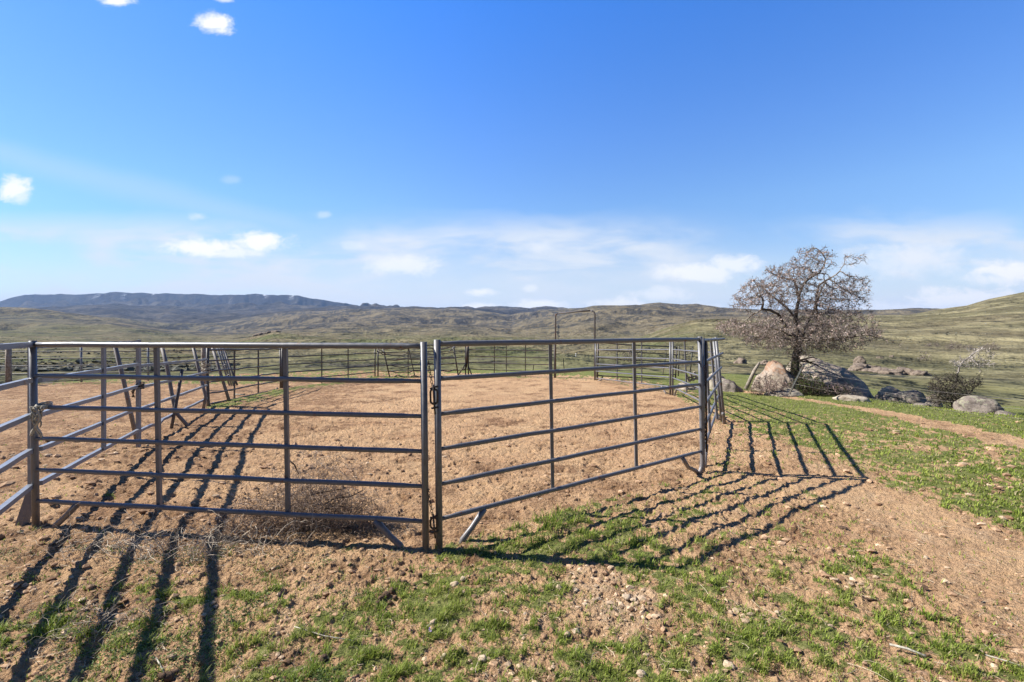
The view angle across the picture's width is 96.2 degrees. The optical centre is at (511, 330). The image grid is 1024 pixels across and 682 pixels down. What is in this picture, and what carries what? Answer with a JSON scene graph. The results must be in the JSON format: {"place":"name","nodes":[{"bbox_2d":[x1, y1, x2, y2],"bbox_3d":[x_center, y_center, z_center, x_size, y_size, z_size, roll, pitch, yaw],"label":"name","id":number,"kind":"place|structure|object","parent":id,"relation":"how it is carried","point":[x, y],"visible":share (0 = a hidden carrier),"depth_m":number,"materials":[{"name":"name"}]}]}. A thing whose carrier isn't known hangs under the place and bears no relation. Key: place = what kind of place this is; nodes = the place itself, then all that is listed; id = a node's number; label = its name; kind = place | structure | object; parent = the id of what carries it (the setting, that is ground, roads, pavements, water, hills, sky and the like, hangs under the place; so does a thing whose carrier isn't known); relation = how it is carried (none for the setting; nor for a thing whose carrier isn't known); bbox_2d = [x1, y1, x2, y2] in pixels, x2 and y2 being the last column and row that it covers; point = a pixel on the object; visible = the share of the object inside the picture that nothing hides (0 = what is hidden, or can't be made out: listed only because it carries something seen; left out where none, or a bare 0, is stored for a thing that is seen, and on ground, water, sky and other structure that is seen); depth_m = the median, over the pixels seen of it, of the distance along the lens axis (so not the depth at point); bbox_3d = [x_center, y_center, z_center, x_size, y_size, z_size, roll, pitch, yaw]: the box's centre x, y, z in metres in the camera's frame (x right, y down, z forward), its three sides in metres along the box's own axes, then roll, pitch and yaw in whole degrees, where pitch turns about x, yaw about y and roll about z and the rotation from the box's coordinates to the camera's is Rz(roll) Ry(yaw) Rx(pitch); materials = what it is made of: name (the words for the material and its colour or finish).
{"place":"outdoors","nodes":[
{"label":"outdoors","id":0,"kind":"place"},
{"bbox_2d":[0,292,931,322],"bbox_3d":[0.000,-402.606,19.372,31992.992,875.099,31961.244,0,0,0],"label":"mountain","id":1,"kind":"structure","parent":0,"point":[180,308],"depth_m":7526.81,"materials":[{"name":"grey stone"}]},
{"bbox_2d":[0,369,1023,681],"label":"ground","id":2,"kind":"structure","parent":0,"point":[856,489],"depth_m":4.18,"materials":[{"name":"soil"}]},
{"bbox_2d":[5,349,11,382],"bbox_3d":[-17.849,1.317,16.297,0.188,1.545,0.175,0,0,0],"label":"wooden post","id":3,"kind":"object","parent":2,"relation":"on","point":[8,365],"visible":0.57,"depth_m":16.25,"materials":[{"name":"grey wood"}]},
{"bbox_2d":[0,342,33,514],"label":"square tube panel","id":4,"kind":"object","parent":2,"relation":"on","point":[19,494],"visible":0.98,"depth_m":3.83,"materials":[{"name":"grey metal"}]},
{"bbox_2d":[15,348,30,525],"bbox_3d":[-4.478,0.965,4.230,0.117,1.689,0.089,0,0,0],"label":"steel post","id":5,"kind":"object","parent":2,"relation":"on","point":[24,516],"visible":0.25,"depth_m":4.23,"materials":[{"name":"grey metal"}]},
{"bbox_2d":[37,340,140,484],"bbox_3d":[-5.117,0.981,5.744,0.100,1.728,3.262,0,0,-26],"label":"square tube panel","id":6,"kind":"object","parent":2,"relation":"on","point":[103,422],"visible":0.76,"depth_m":5.69,"materials":[{"name":"grey metal"}]},
{"bbox_2d":[131,382,144,396],"bbox_3d":[-5.776,0.910,7.112,0.139,0.228,0.137,0,0,0],"label":"wire tie","id":7,"kind":"object","parent":6,"relation":"attached to","point":[142,385],"visible":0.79,"depth_m":7.09,"materials":[{"name":"metal"}]},
{"bbox_2d":[1,573,181,666],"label":"dry weed","id":8,"kind":"object","parent":2,"relation":"on","point":[98,618],"visible":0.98,"depth_m":2.77,"materials":[{"name":"brown plant"}]},
{"bbox_2d":[0,347,238,381],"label":"pipe fence","id":9,"kind":"object","parent":2,"relation":"on","point":[81,365],"visible":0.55,"depth_m":17.14,"materials":[{"name":"grey metal"}]},
{"bbox_2d":[113,348,135,438],"bbox_3d":[-6.398,1.075,7.626,0.063,1.660,0.355,0,0,32],"label":"leaning pole","id":10,"kind":"object","parent":2,"relation":"on","point":[124,385],"visible":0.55,"depth_m":7.61,"materials":[{"name":"grey metal"}]},
{"bbox_2d":[0,502,329,570],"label":"withered stalks","id":11,"kind":"object","parent":2,"relation":"on","point":[212,541],"visible":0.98,"depth_m":3.70,"materials":[{"name":"brown plant"}]},
{"bbox_2d":[158,669,178,681],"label":"dung heap","id":12,"kind":"object","parent":2,"relation":"on","point":[169,676],"visible":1,"depth_m":2.34,"materials":[{"name":"brown soil"}]},
{"bbox_2d":[141,358,207,431],"bbox_3d":[-6.674,0.934,9.260,0.053,1.494,4.403,0,0,-22],"label":"square tube panel","id":13,"kind":"object","parent":2,"relation":"on","point":[166,399],"visible":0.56,"depth_m":8.59,"materials":[{"name":"grey metal"}]},
{"bbox_2d":[160,348,189,426],"bbox_3d":[-6.524,1.097,8.884,0.756,1.565,0.102,0,0,16],"label":"leaning pole","id":14,"kind":"object","parent":2,"relation":"on","point":[171,392],"visible":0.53,"depth_m":8.89,"materials":[{"name":"grey metal"}]},
{"bbox_2d":[169,369,183,428],"bbox_3d":[-6.404,1.340,8.775,0.067,1.199,0.405,0,0,-5],"label":"leaning pole","id":15,"kind":"object","parent":2,"relation":"on","point":[176,400],"visible":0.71,"depth_m":8.77,"materials":[{"name":"grey metal"}]},
{"bbox_2d":[0,542,383,681],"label":"weeds","id":16,"kind":"object","parent":2,"relation":"on","point":[194,650],"visible":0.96,"depth_m":2.63,"materials":[{"name":"green plant"}]},
{"bbox_2d":[192,348,206,408],"bbox_3d":[-7.459,1.138,10.966,0.411,1.500,0.112,0,0,18],"label":"leaning pole","id":17,"kind":"object","parent":2,"relation":"on","point":[201,382],"visible":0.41,"depth_m":10.94,"materials":[{"name":"grey metal"}]},
{"bbox_2d":[200,348,205,385],"bbox_3d":[-9.809,1.078,14.598,0.153,1.343,0.140,0,0,0],"label":"wooden post","id":18,"kind":"object","parent":2,"relation":"on","point":[203,353],"visible":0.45,"depth_m":14.54,"materials":[{"name":"grey wood"}]},
{"bbox_2d":[206,348,210,405],"bbox_3d":[-7.474,1.179,11.321,0.167,1.643,0.083,0,0,27],"label":"corner pole","id":19,"kind":"object","parent":2,"relation":"on","point":[207,382],"visible":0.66,"depth_m":11.31,"materials":[{"name":"grey metal"}]},
{"bbox_2d":[201,361,211,373],"bbox_3d":[-7.506,0.900,11.295,0.226,0.295,0.217,0,0,27],"label":"twine tie","id":20,"kind":"object","parent":19,"relation":"attached to","point":[204,369],"visible":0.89,"depth_m":11.24,"materials":[{"name":"beige fabric"}]},
{"bbox_2d":[211,348,230,400],"bbox_3d":[-7.797,1.153,12.298,0.675,1.438,0.080,0,0,19],"label":"leaning pole","id":21,"kind":"object","parent":2,"relation":"on","point":[221,374],"visible":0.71,"depth_m":12.27,"materials":[{"name":"grey metal"}]},
{"bbox_2d":[217,348,233,385],"bbox_3d":[-8.077,0.994,12.945,0.465,1.137,0.153,0,0,0],"label":"ladder rack","id":22,"kind":"object","parent":2,"relation":"on","point":[231,383],"visible":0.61,"depth_m":12.93,"materials":[{"name":"grey metal"}]},
{"bbox_2d":[28,341,428,550],"bbox_3d":[-2.529,0.956,3.962,3.754,1.732,0.081,0,0,7],"label":"corral panel","id":23,"kind":"object","parent":2,"relation":"on","point":[157,442],"visible":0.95,"depth_m":3.92,"materials":[{"name":"grey metal"}]},
{"bbox_2d":[29,401,52,437],"bbox_3d":[-4.238,0.800,4.140,0.120,0.310,0.160,0,0,0],"label":"tied rag","id":24,"kind":"object","parent":23,"relation":"attached to","point":[35,408],"visible":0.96,"depth_m":4.08,"materials":[{"name":"beige fabric"}]},
{"bbox_2d":[224,348,237,384],"bbox_3d":[-8.153,1.024,13.318,0.611,1.100,0.090,0,0,21],"label":"leaning pole","id":25,"kind":"object","parent":2,"relation":"on","point":[232,373],"visible":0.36,"depth_m":13.32,"materials":[{"name":"grey metal"}]},
{"bbox_2d":[206,348,280,405],"bbox_3d":[-7.622,1.196,13.310,0.080,1.521,3.878,0,0,-2],"label":"corral panel","id":26,"kind":"object","parent":2,"relation":"on","point":[258,367],"visible":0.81,"depth_m":13.15,"materials":[{"name":"grey metal"}]},
{"bbox_2d":[198,437,411,550],"bbox_3d":[-1.833,1.345,4.183,1.909,0.873,0.992,0,0,0],"label":"tumbleweed","id":27,"kind":"object","parent":2,"relation":"on","point":[310,503],"visible":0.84,"depth_m":4.11,"materials":[{"name":"brown plant"}]},
{"bbox_2d":[318,654,326,662],"bbox_3d":[-1.019,1.768,2.479,0.040,0.037,0.056,0,0,0],"label":"dung heap","id":28,"kind":"object","parent":2,"relation":"on","point":[324,656],"visible":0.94,"depth_m":2.47,"materials":[{"name":"brown soil"}]},
{"bbox_2d":[294,626,353,640],"bbox_3d":[-1.096,1.758,2.660,0.418,0.007,0.022,0,0,18],"label":"stick","id":29,"kind":"object","parent":2,"relation":"on","point":[323,635],"visible":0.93,"depth_m":2.64,"materials":[{"name":"grey wood"}]},
{"bbox_2d":[281,348,375,387],"bbox_3d":[-6.687,1.300,17.216,0.088,1.450,4.345,0,0,27],"label":"corral panel","id":30,"kind":"object","parent":2,"relation":"on","point":[348,367],"visible":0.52,"depth_m":17.01,"materials":[{"name":"grey metal"}]},
{"bbox_2d":[373,587,397,607],"bbox_3d":[-0.827,1.769,3.046,0.113,0.051,0.237,0,0,33],"label":"dung heap","id":31,"kind":"object","parent":2,"relation":"on","point":[386,594],"visible":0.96,"depth_m":3.05,"materials":[{"name":"brown soil"}]},
{"bbox_2d":[394,567,421,585],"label":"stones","id":32,"kind":"object","parent":2,"relation":"on","point":[403,573],"visible":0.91,"depth_m":3.32,"materials":[{"name":"stone"}]},
{"bbox_2d":[383,346,458,376],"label":"bent panel","id":33,"kind":"object","parent":2,"relation":"on","point":[413,370],"visible":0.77,"depth_m":19.11,"materials":[{"name":"grey metal"}]},
{"bbox_2d":[377,344,465,375],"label":"corral panel","id":34,"kind":"object","parent":2,"relation":"on","point":[378,358],"visible":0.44,"depth_m":19.30,"materials":[{"name":"grey metal"}]},
{"bbox_2d":[450,581,458,586],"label":"stone","id":35,"kind":"object","parent":2,"relation":"on","point":[454,583],"visible":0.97,"depth_m":3.18,"materials":[{"name":"beige stone"}]},
{"bbox_2d":[477,655,485,661],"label":"stone","id":36,"kind":"object","parent":2,"relation":"on","point":[482,658],"visible":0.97,"depth_m":2.46,"materials":[{"name":"white stone"}]},
{"bbox_2d":[468,345,554,377],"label":"corral panel","id":37,"kind":"object","parent":2,"relation":"on","point":[506,356],"visible":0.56,"depth_m":19.07,"materials":[{"name":"grey metal"}]},
{"bbox_2d":[458,346,471,374],"bbox_3d":[-1.975,1.147,19.266,0.611,1.434,0.280,0,0,-10],"label":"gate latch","id":38,"kind":"object","parent":37,"relation":"attached to","point":[467,354],"visible":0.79,"depth_m":19.30,"materials":[{"name":"metal"}]},
{"bbox_2d":[434,336,704,549],"bbox_3d":[0.901,0.953,4.798,3.762,1.762,0.085,0,0,-35],"label":"corral panel","id":39,"kind":"object","parent":2,"relation":"on","point":[440,448],"visible":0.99,"depth_m":4.43,"materials":[{"name":"grey metal"}]},
{"bbox_2d":[427,360,437,414],"bbox_3d":[-0.635,0.454,3.687,0.088,0.432,0.028,0,0,0],"label":"chain latch","id":40,"kind":"object","parent":39,"relation":"attached to","point":[433,388],"visible":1,"depth_m":3.68,"materials":[{"name":"metal"}]},
{"bbox_2d":[428,488,437,537],"bbox_3d":[-0.635,1.464,3.687,0.088,0.396,0.028,0,0,0],"label":"chain latch","id":41,"kind":"object","parent":39,"relation":"attached to","point":[433,516],"visible":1,"depth_m":3.68,"materials":[{"name":"metal"}]},
{"bbox_2d":[555,310,595,379],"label":"arched gate","id":42,"kind":"structure","parent":2,"relation":"on","point":[594,332],"depth_m":17.91,"materials":[{"name":"grey metal"}]},
{"bbox_2d":[622,594,630,599],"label":"stone","id":43,"kind":"object","parent":2,"relation":"on","point":[626,596],"visible":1,"depth_m":3.03,"materials":[{"name":"white stone"}]},
{"bbox_2d":[595,342,670,394],"bbox_3d":[3.958,1.105,15.634,0.083,1.721,4.442,0,0,-19],"label":"corral panel","id":44,"kind":"object","parent":2,"relation":"on","point":[641,358],"visible":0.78,"depth_m":14.94,"materials":[{"name":"grey metal"}]},
{"bbox_2d":[596,343,676,379],"bbox_3d":[4.939,1.261,18.102,3.324,1.726,0.094,0,0,-8],"label":"gate leaf","id":45,"kind":"object","parent":2,"relation":"on","point":[675,366],"visible":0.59,"depth_m":18.06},
{"bbox_2d":[636,669,645,677],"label":"stone","id":46,"kind":"object","parent":2,"relation":"on","point":[640,673],"visible":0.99,"depth_m":2.34,"materials":[{"name":"white stone"}]},
{"bbox_2d":[677,346,693,375],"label":"panel","id":47,"kind":"object","parent":2,"relation":"on","point":[679,354],"visible":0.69,"depth_m":19.72,"materials":[{"name":"grey metal"}]},
{"bbox_2d":[677,382,697,389],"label":"boulder","id":48,"kind":"object","parent":2,"relation":"on","point":[691,388],"visible":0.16,"depth_m":14.64,"materials":[{"name":"beige stone"}]},
{"bbox_2d":[687,371,697,381],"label":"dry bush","id":49,"kind":"object","parent":2,"relation":"on","point":[692,378],"visible":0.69,"depth_m":14.35,"materials":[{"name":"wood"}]},
{"bbox_2d":[672,341,721,421],"bbox_3d":[4.498,1.033,11.423,0.223,1.782,4.230,0,0,8],"label":"corral panel","id":50,"kind":"object","parent":2,"relation":"on","point":[716,380],"visible":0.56,"depth_m":11.64,"materials":[{"name":"grey metal"}]},
{"bbox_2d":[702,337,725,471],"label":"corral panel","id":51,"kind":"object","parent":2,"relation":"on","point":[712,376],"visible":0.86,"depth_m":7.46,"materials":[{"name":"grey metal"}]},
{"bbox_2d":[704,341,707,451],"bbox_3d":[2.474,0.844,5.862,0.040,1.424,0.110,0,0,30],"label":"fence post","id":52,"kind":"object","parent":51,"relation":"attached to","point":[705,384],"visible":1,"depth_m":5.89,"materials":[{"name":"metal"}]},
{"bbox_2d":[709,373,724,388],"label":"boulder","id":53,"kind":"object","parent":2,"relation":"on","point":[710,384],"visible":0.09,"depth_m":14.87,"materials":[{"name":"beige stone"}]},
{"bbox_2d":[712,378,742,391],"bbox_3d":[6.833,1.829,14.597,0.766,0.634,1.088,0,0,0],"label":"boulder","id":54,"kind":"object","parent":2,"relation":"on","point":[728,385],"visible":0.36,"depth_m":14.26,"materials":[{"name":"stone"}]},
{"bbox_2d":[723,660,734,669],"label":"stone","id":55,"kind":"object","parent":2,"relation":"on","point":[726,663],"visible":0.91,"depth_m":2.43,"materials":[{"name":"white stone"}]},
{"bbox_2d":[744,362,759,389],"bbox_3d":[7.004,1.317,13.403,0.474,0.823,0.110,0,0,0],"label":"wooden post","id":56,"kind":"object","parent":2,"relation":"on","point":[750,379],"visible":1,"depth_m":13.36,"materials":[{"name":"brown wood"}]},
{"bbox_2d":[745,373,789,395],"bbox_3d":[7.455,1.567,13.398,1.292,0.837,0.801,0,0,0],"label":"dry bush","id":57,"kind":"object","parent":2,"relation":"on","point":[760,390],"visible":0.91,"depth_m":13.37,"materials":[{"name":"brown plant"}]},
{"bbox_2d":[751,360,799,391],"bbox_3d":[8.246,1.616,14.327,1.069,1.398,1.515,0,0,0],"label":"boulder","id":58,"kind":"object","parent":2,"relation":"on","point":[777,370],"visible":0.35,"depth_m":14.00,"materials":[{"name":"beige stone"}]},
{"bbox_2d":[763,388,803,396],"bbox_3d":[7.955,1.824,13.500,1.294,0.281,0.870,0,0,0],"label":"boulder","id":59,"kind":"object","parent":2,"relation":"on","point":[794,392],"visible":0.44,"depth_m":13.24,"materials":[{"name":"grey stone"}]},
{"bbox_2d":[786,360,805,384],"bbox_3d":[8.713,1.451,14.171,0.823,1.184,0.759,0,0,39],"label":"green bush","id":60,"kind":"object","parent":2,"relation":"on","point":[792,369],"visible":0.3,"depth_m":14.13,"materials":[{"name":"green plant"}]},
{"bbox_2d":[788,365,804,394],"bbox_3d":[7.865,1.356,12.704,0.432,0.818,0.053,0,0,0],"label":"fence post","id":61,"kind":"object","parent":2,"relation":"on","point":[796,379],"visible":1,"depth_m":12.69,"materials":[{"name":"grey wood"}]},
{"bbox_2d":[797,370,1020,418],"bbox_3d":[9.460,1.461,11.030,0.523,0.757,4.708,0,0,-39],"label":"wire fence","id":62,"kind":"object","parent":61,"relation":"attached to","point":[917,397],"visible":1,"depth_m":11.02,"materials":[{"name":"grey metal"}]},
{"bbox_2d":[712,245,902,375],"bbox_3d":[9.452,-0.505,14.959,5.479,4.620,4.619,0,0,0],"label":"tree","id":63,"kind":"object","parent":2,"relation":"on","point":[797,330],"visible":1,"depth_m":14.66,"materials":[{"name":"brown plant"}]},
{"bbox_2d":[788,372,830,395],"bbox_3d":[8.773,1.614,13.595,1.228,0.801,0.774,0,0,0],"label":"green bush","id":64,"kind":"object","parent":2,"relation":"on","point":[817,389],"visible":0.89,"depth_m":13.52,"materials":[{"name":"green plant"}]},
{"bbox_2d":[795,378,837,394],"bbox_3d":[9.232,1.913,14.185,2.024,0.891,0.730,0,0,0],"label":"bush","id":65,"kind":"object","parent":2,"relation":"on","point":[814,387],"visible":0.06,"depth_m":14.02,"materials":[{"name":"plant"}]},
{"bbox_2d":[786,355,873,397],"bbox_3d":[10.858,1.702,15.883,2.026,1.657,3.433,0,0,0],"label":"boulder","id":66,"kind":"object","parent":2,"relation":"on","point":[829,370],"visible":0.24,"depth_m":15.17,"materials":[{"name":"stone"}]},
{"bbox_2d":[814,381,865,395],"bbox_3d":[9.877,1.766,13.894,1.596,0.617,0.682,0,0,0],"label":"dry bush","id":67,"kind":"object","parent":2,"relation":"on","point":[841,391],"visible":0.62,"depth_m":13.82,"materials":[{"name":"brown plant"}]},
{"bbox_2d":[827,383,852,395],"bbox_3d":[9.887,1.806,13.907,0.688,0.450,0.546,0,0,0],"label":"green bush","id":68,"kind":"object","parent":2,"relation":"on","point":[837,391],"visible":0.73,"depth_m":13.82,"materials":[{"name":"green plant"}]},
{"bbox_2d":[832,395,870,401],"bbox_3d":[9.308,1.868,12.612,0.876,0.222,0.774,0,0,0],"label":"boulder","id":69,"kind":"object","parent":2,"relation":"on","point":[852,398],"visible":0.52,"depth_m":12.42,"materials":[{"name":"beige stone"}]},
{"bbox_2d":[875,386,899,399],"bbox_3d":[11.687,2.039,14.174,0.742,0.657,0.794,0,0,0],"label":"boulder","id":70,"kind":"object","parent":2,"relation":"on","point":[887,390],"visible":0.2,"depth_m":14.16,"materials":[{"name":"grey stone"}]},
{"bbox_2d":[882,390,926,403],"bbox_3d":[11.816,2.055,13.786,1.087,0.571,1.098,0,0,0],"label":"boulder","id":71,"kind":"object","parent":2,"relation":"on","point":[906,398],"visible":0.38,"depth_m":13.53,"materials":[{"name":"stone"}]},
{"bbox_2d":[889,643,925,656],"bbox_3d":[2.181,1.758,2.535,0.154,0.013,0.027,0,0,38],"label":"stick","id":72,"kind":"object","parent":2,"relation":"on","point":[905,648],"visible":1,"depth_m":2.54,"materials":[{"name":"white wood"}]},
{"bbox_2d":[913,403,931,406],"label":"boulder","id":73,"kind":"object","parent":2,"relation":"on","point":[925,404],"visible":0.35,"depth_m":12.59,"materials":[{"name":"stone"}]},
{"bbox_2d":[925,400,942,407],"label":"boulder","id":74,"kind":"object","parent":2,"relation":"on","point":[937,405],"visible":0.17,"depth_m":13.20,"materials":[{"name":"stone"}]},
{"bbox_2d":[924,346,1000,407],"bbox_3d":[11.777,1.232,11.996,1.749,1.676,1.094,0,0,0],"label":"bush","id":75,"kind":"object","parent":2,"relation":"on","point":[947,397],"visible":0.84,"depth_m":11.96,"materials":[{"name":"brown plant"}]},
{"bbox_2d":[953,395,1003,413],"bbox_3d":[11.575,1.918,11.394,0.948,0.614,0.918,0,0,0],"label":"boulder","id":76,"kind":"object","parent":2,"relation":"on","point":[971,401],"visible":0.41,"depth_m":11.19,"materials":[{"name":"stone"}]},
{"bbox_2d":[985,654,1022,666],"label":"stick","id":77,"kind":"object","parent":2,"relation":"on","point":[1002,659],"visible":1,"depth_m":2.46,"materials":[{"name":"beige wood"}]},
{"bbox_2d":[995,410,1016,415],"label":"boulder","id":78,"kind":"object","parent":2,"relation":"on","point":[998,412],"visible":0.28,"depth_m":10.83,"materials":[{"name":"stone"}]},
{"bbox_2d":[0,292,1023,406],"bbox_3d":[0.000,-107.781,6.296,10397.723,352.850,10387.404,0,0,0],"label":"hills","id":79,"kind":"structure","parent":0,"point":[1004,380],"depth_m":316.86,"materials":[{"name":"green plant"}]},
{"bbox_2d":[0,302,1016,371],"bbox_3d":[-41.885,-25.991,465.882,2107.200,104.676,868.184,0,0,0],"label":"sagebrush","id":80,"kind":"object","parent":79,"relation":"on","point":[77,368],"visible":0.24,"depth_m":44.64,"materials":[{"name":"green plant"}]},
{"bbox_2d":[622,346,640,361],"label":"slope shrub","id":81,"kind":"object","parent":79,"relation":"on","point":[629,355],"visible":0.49,"depth_m":61.95,"materials":[{"name":"green plant"}]},
{"bbox_2d":[733,357,747,363],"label":"hill rock","id":82,"kind":"object","parent":79,"relation":"on","point":[739,360],"visible":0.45,"depth_m":74.51,"materials":[{"name":"beige stone"}]},
{"bbox_2d":[848,364,866,370],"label":"hill rock","id":83,"kind":"object","parent":79,"relation":"on","point":[856,367],"visible":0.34,"depth_m":49.67,"materials":[{"name":"beige stone"}]},
{"bbox_2d":[853,356,866,363],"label":"hill rock","id":84,"kind":"object","parent":79,"relation":"on","point":[858,359],"visible":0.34,"depth_m":79.49,"materials":[{"name":"beige stone"}]},
{"bbox_2d":[853,362,870,367],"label":"hill rock","id":85,"kind":"object","parent":79,"relation":"on","point":[865,365],"visible":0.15,"depth_m":55.45,"materials":[{"name":"grey stone"}]},
{"bbox_2d":[868,367,888,372],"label":"hill rock","id":86,"kind":"object","parent":79,"relation":"on","point":[874,369],"visible":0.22,"depth_m":46.38,"materials":[{"name":"beige stone"}]},
{"bbox_2d":[878,369,903,374],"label":"hill rock","id":87,"kind":"object","parent":79,"relation":"on","point":[891,372],"visible":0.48,"depth_m":39.55,"materials":[{"name":"beige stone"}]},
{"bbox_2d":[896,367,931,375],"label":"hill rock","id":88,"kind":"object","parent":79,"relation":"on","point":[908,371],"visible":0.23,"depth_m":41.87,"materials":[{"name":"beige stone"}]},
{"bbox_2d":[914,370,927,375],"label":"hill rock","id":89,"kind":"object","parent":79,"relation":"on","point":[920,373],"visible":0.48,"depth_m":40.68,"materials":[{"name":"beige stone"}]},
{"bbox_2d":[918,351,930,360],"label":"slope shrub","id":90,"kind":"object","parent":79,"relation":"on","point":[921,357],"visible":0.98,"depth_m":90.01,"materials":[{"name":"grey plant"}]},
{"bbox_2d":[944,340,964,349],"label":"slope shrub","id":91,"kind":"object","parent":79,"relation":"on","point":[957,346],"visible":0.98,"depth_m":129.77,"materials":[{"name":"grey plant"}]},
{"bbox_2d":[983,343,1000,349],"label":"slope shrub","id":92,"kind":"object","parent":79,"relation":"on","point":[996,348],"visible":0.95,"depth_m":127.78,"materials":[{"name":"grey plant"}]},
{"bbox_2d":[0,389,1023,681],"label":"grass","id":93,"kind":"structure","parent":0,"point":[404,665],"depth_m":2.89,"materials":[{"name":"green plant"}]},
{"bbox_2d":[0,434,1023,681],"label":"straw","id":94,"kind":"object","parent":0,"point":[472,590],"visible":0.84,"depth_m":3.06,"materials":[{"name":"beige plant"}]},
{"bbox_2d":[0,0,1023,380],"label":"sky","id":95,"kind":"structure","parent":0,"point":[403,153],"materials":[{"name":"blue"}]},
{"bbox_2d":[798,357,821,368],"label":"dead branch","id":96,"kind":"object","parent":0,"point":[805,361],"visible":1,"depth_m":13.58,"materials":[{"name":"grey wood"}]}
]}

